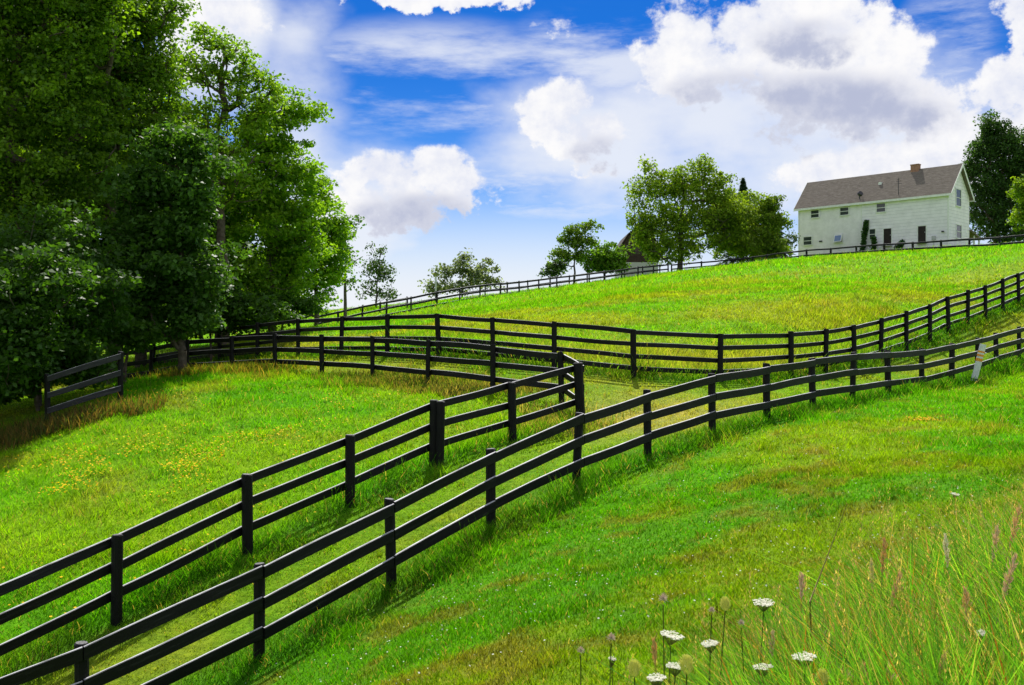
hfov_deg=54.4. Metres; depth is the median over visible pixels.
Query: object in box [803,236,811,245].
window
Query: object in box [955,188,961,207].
window
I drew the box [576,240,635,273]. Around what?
round bush
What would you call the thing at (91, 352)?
bush
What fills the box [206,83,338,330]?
broadleaf tree
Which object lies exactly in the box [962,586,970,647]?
grass plume
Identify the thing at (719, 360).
board fence
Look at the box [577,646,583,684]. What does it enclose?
seed head plant
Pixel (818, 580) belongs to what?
dead stalk
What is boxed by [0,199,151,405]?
maple tree
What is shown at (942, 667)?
grass plume
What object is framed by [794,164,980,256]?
farmhouse
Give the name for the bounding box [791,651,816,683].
lace flower
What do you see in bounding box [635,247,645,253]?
hayloft door
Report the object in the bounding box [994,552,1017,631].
grass plume
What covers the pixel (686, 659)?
seed head plant
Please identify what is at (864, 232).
climbing plant
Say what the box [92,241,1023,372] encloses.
hill grass
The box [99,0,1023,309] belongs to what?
sky
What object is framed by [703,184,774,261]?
maple tree
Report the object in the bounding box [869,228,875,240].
window
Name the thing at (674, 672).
lace flower
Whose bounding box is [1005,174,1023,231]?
young tree
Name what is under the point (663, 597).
seed head plant
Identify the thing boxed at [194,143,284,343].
woodland tree
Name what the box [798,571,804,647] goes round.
grass plume
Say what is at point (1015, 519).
grass plume
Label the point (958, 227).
window
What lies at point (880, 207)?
window
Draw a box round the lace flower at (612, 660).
[608,656,616,684]
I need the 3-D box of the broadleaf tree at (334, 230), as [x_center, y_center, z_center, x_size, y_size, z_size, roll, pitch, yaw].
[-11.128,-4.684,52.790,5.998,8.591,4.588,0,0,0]
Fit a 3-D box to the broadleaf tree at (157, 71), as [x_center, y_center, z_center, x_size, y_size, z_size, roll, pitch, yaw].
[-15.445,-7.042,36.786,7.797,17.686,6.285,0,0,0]
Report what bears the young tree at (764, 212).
on the ground at (210, 641)
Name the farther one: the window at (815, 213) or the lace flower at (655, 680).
the window at (815, 213)
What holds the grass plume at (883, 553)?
on the ground at (210, 641)
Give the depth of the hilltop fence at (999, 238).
78.43 m
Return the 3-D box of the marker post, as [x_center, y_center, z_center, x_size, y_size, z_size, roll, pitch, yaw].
[14.948,0.820,31.948,0.253,1.560,0.078,13,6,8]
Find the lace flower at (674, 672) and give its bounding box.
[666,662,680,684]
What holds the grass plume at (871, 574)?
on the ground at (210, 641)
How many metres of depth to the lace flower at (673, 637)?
3.20 m
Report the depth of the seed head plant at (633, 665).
2.99 m
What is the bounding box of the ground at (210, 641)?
[0,247,1023,684]
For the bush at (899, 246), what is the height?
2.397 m
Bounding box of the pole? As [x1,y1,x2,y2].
[435,276,436,290]
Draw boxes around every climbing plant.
[859,220,868,250]
[869,236,876,249]
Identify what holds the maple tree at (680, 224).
on the ground at (210, 641)
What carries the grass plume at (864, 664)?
on the ground at (210, 641)
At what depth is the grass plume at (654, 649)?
3.30 m
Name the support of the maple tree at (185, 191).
on the ground at (210, 641)
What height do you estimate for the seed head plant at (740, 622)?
0.925 m
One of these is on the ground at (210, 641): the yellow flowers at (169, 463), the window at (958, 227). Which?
the yellow flowers at (169, 463)
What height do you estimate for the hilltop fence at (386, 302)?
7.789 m
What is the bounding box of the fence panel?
[559,352,584,402]
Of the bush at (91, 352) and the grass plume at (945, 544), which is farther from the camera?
the bush at (91, 352)
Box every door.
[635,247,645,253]
[883,227,891,243]
[917,225,926,241]
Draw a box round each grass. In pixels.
[0,356,638,452]
[0,441,1023,684]
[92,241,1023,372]
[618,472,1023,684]
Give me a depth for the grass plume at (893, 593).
4.00 m
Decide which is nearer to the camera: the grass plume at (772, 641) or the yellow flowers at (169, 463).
the grass plume at (772, 641)
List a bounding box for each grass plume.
[650,637,656,677]
[768,629,774,683]
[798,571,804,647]
[860,661,867,684]
[867,559,874,613]
[879,537,887,621]
[885,570,901,626]
[937,653,946,682]
[942,533,950,607]
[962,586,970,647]
[988,523,1000,609]
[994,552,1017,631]
[996,505,1021,616]
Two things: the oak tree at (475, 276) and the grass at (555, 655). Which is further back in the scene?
the oak tree at (475, 276)
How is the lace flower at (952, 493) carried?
on the ground at (210, 641)
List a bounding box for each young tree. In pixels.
[328,214,370,321]
[356,241,400,306]
[543,218,604,282]
[738,192,796,258]
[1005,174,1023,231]
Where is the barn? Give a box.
[614,230,657,277]
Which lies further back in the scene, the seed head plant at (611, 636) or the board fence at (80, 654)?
the board fence at (80, 654)
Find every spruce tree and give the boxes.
[716,177,751,264]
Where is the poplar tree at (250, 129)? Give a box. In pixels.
[164,21,290,344]
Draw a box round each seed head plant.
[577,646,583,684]
[607,633,615,684]
[627,658,640,684]
[658,592,666,683]
[677,654,694,684]
[708,607,714,684]
[719,596,730,684]
[737,619,744,675]
[814,668,829,684]
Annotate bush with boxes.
[0,323,126,410]
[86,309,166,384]
[124,280,306,361]
[254,288,331,330]
[537,259,566,278]
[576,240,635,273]
[782,231,800,255]
[893,239,904,248]
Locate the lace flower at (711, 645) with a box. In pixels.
[701,639,718,684]
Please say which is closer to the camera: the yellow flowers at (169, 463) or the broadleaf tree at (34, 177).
the yellow flowers at (169, 463)
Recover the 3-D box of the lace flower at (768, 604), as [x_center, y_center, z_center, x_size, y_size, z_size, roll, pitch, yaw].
[0.884,1.381,3.513,0.075,0.953,0.105,0,0,0]
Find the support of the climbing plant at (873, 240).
on the ground at (210, 641)
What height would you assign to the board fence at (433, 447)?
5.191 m
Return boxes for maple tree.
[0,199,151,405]
[69,118,254,372]
[622,153,753,269]
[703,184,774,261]
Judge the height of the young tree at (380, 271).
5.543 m
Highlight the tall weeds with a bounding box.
[537,451,1023,684]
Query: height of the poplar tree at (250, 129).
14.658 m
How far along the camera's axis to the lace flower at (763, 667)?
3.10 m
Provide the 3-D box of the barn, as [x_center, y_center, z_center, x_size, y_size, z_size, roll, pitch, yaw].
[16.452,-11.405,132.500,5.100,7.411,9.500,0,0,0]
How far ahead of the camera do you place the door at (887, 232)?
104.39 m
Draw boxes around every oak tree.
[417,247,505,297]
[960,109,1023,243]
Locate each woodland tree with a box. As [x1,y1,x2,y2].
[0,6,162,307]
[45,71,245,367]
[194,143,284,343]
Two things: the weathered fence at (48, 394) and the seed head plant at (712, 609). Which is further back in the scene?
the weathered fence at (48, 394)
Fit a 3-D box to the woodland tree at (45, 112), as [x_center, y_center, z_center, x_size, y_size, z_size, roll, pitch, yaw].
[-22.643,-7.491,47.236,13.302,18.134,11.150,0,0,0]
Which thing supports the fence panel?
on the ground at (210, 641)
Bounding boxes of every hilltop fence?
[319,264,668,323]
[379,264,659,312]
[671,235,1023,270]
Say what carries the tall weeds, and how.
on the ground at (210, 641)
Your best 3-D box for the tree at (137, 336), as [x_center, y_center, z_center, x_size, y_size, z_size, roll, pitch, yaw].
[-12.563,0.218,31.532,3.085,2.606,2.519,0,0,-21]
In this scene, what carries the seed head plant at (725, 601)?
on the ground at (210, 641)
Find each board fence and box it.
[0,326,1023,684]
[0,362,585,655]
[78,333,561,402]
[153,271,1023,381]
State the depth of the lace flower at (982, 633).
3.20 m
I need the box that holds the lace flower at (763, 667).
[752,663,772,684]
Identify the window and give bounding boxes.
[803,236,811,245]
[810,209,819,218]
[833,234,842,242]
[839,206,848,215]
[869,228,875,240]
[876,202,885,212]
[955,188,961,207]
[956,224,961,238]
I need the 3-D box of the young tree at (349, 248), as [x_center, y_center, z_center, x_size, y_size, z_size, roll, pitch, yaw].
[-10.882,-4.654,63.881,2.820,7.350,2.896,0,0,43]
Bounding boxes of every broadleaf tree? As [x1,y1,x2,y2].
[0,0,159,392]
[21,0,201,384]
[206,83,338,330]
[264,174,356,325]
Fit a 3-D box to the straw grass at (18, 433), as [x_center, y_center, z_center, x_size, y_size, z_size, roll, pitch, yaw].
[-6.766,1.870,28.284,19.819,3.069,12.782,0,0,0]
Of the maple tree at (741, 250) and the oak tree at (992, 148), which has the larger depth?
the oak tree at (992, 148)
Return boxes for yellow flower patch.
[905,415,938,421]
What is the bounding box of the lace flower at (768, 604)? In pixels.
[753,598,774,674]
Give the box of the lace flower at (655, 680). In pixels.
[646,673,666,684]
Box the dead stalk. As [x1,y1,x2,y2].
[809,504,846,673]
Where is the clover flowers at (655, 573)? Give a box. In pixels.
[276,394,1019,684]
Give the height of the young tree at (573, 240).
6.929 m
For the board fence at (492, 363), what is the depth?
29.57 m
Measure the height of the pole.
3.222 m
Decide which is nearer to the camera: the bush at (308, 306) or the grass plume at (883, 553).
the grass plume at (883, 553)
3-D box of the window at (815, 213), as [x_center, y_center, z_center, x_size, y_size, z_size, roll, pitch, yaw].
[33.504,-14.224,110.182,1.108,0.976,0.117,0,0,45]
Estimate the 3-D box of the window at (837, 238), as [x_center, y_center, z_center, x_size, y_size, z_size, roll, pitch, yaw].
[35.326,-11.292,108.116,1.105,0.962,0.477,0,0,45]
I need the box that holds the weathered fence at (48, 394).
[44,351,122,417]
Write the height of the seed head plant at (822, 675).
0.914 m
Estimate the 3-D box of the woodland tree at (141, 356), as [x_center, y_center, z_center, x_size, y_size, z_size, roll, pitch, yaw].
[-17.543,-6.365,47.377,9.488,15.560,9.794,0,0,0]
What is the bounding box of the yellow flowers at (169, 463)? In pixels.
[2,374,410,616]
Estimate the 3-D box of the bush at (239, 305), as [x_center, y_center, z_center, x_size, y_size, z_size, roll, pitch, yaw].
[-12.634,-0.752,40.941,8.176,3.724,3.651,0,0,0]
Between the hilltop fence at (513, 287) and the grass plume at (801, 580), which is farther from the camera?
the hilltop fence at (513, 287)
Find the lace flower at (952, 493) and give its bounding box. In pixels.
[950,492,959,541]
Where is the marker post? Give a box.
[971,344,985,380]
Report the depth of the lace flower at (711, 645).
3.30 m
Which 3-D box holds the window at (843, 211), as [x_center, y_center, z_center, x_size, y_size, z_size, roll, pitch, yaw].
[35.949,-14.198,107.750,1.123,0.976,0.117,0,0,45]
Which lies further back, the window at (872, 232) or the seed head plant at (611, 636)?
the window at (872, 232)
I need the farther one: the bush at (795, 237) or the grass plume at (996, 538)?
the bush at (795, 237)
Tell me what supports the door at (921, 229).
in the farmhouse
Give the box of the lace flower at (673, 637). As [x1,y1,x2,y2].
[660,630,684,684]
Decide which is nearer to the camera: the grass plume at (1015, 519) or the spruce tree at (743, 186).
the grass plume at (1015, 519)
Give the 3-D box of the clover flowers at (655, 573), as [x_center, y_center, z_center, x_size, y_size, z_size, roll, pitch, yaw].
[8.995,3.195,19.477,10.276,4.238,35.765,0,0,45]
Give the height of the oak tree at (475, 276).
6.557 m
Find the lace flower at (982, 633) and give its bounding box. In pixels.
[974,629,985,666]
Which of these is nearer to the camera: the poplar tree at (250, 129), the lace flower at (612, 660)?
the lace flower at (612, 660)
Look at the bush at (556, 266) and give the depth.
96.56 m
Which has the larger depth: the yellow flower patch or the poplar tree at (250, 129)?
the poplar tree at (250, 129)

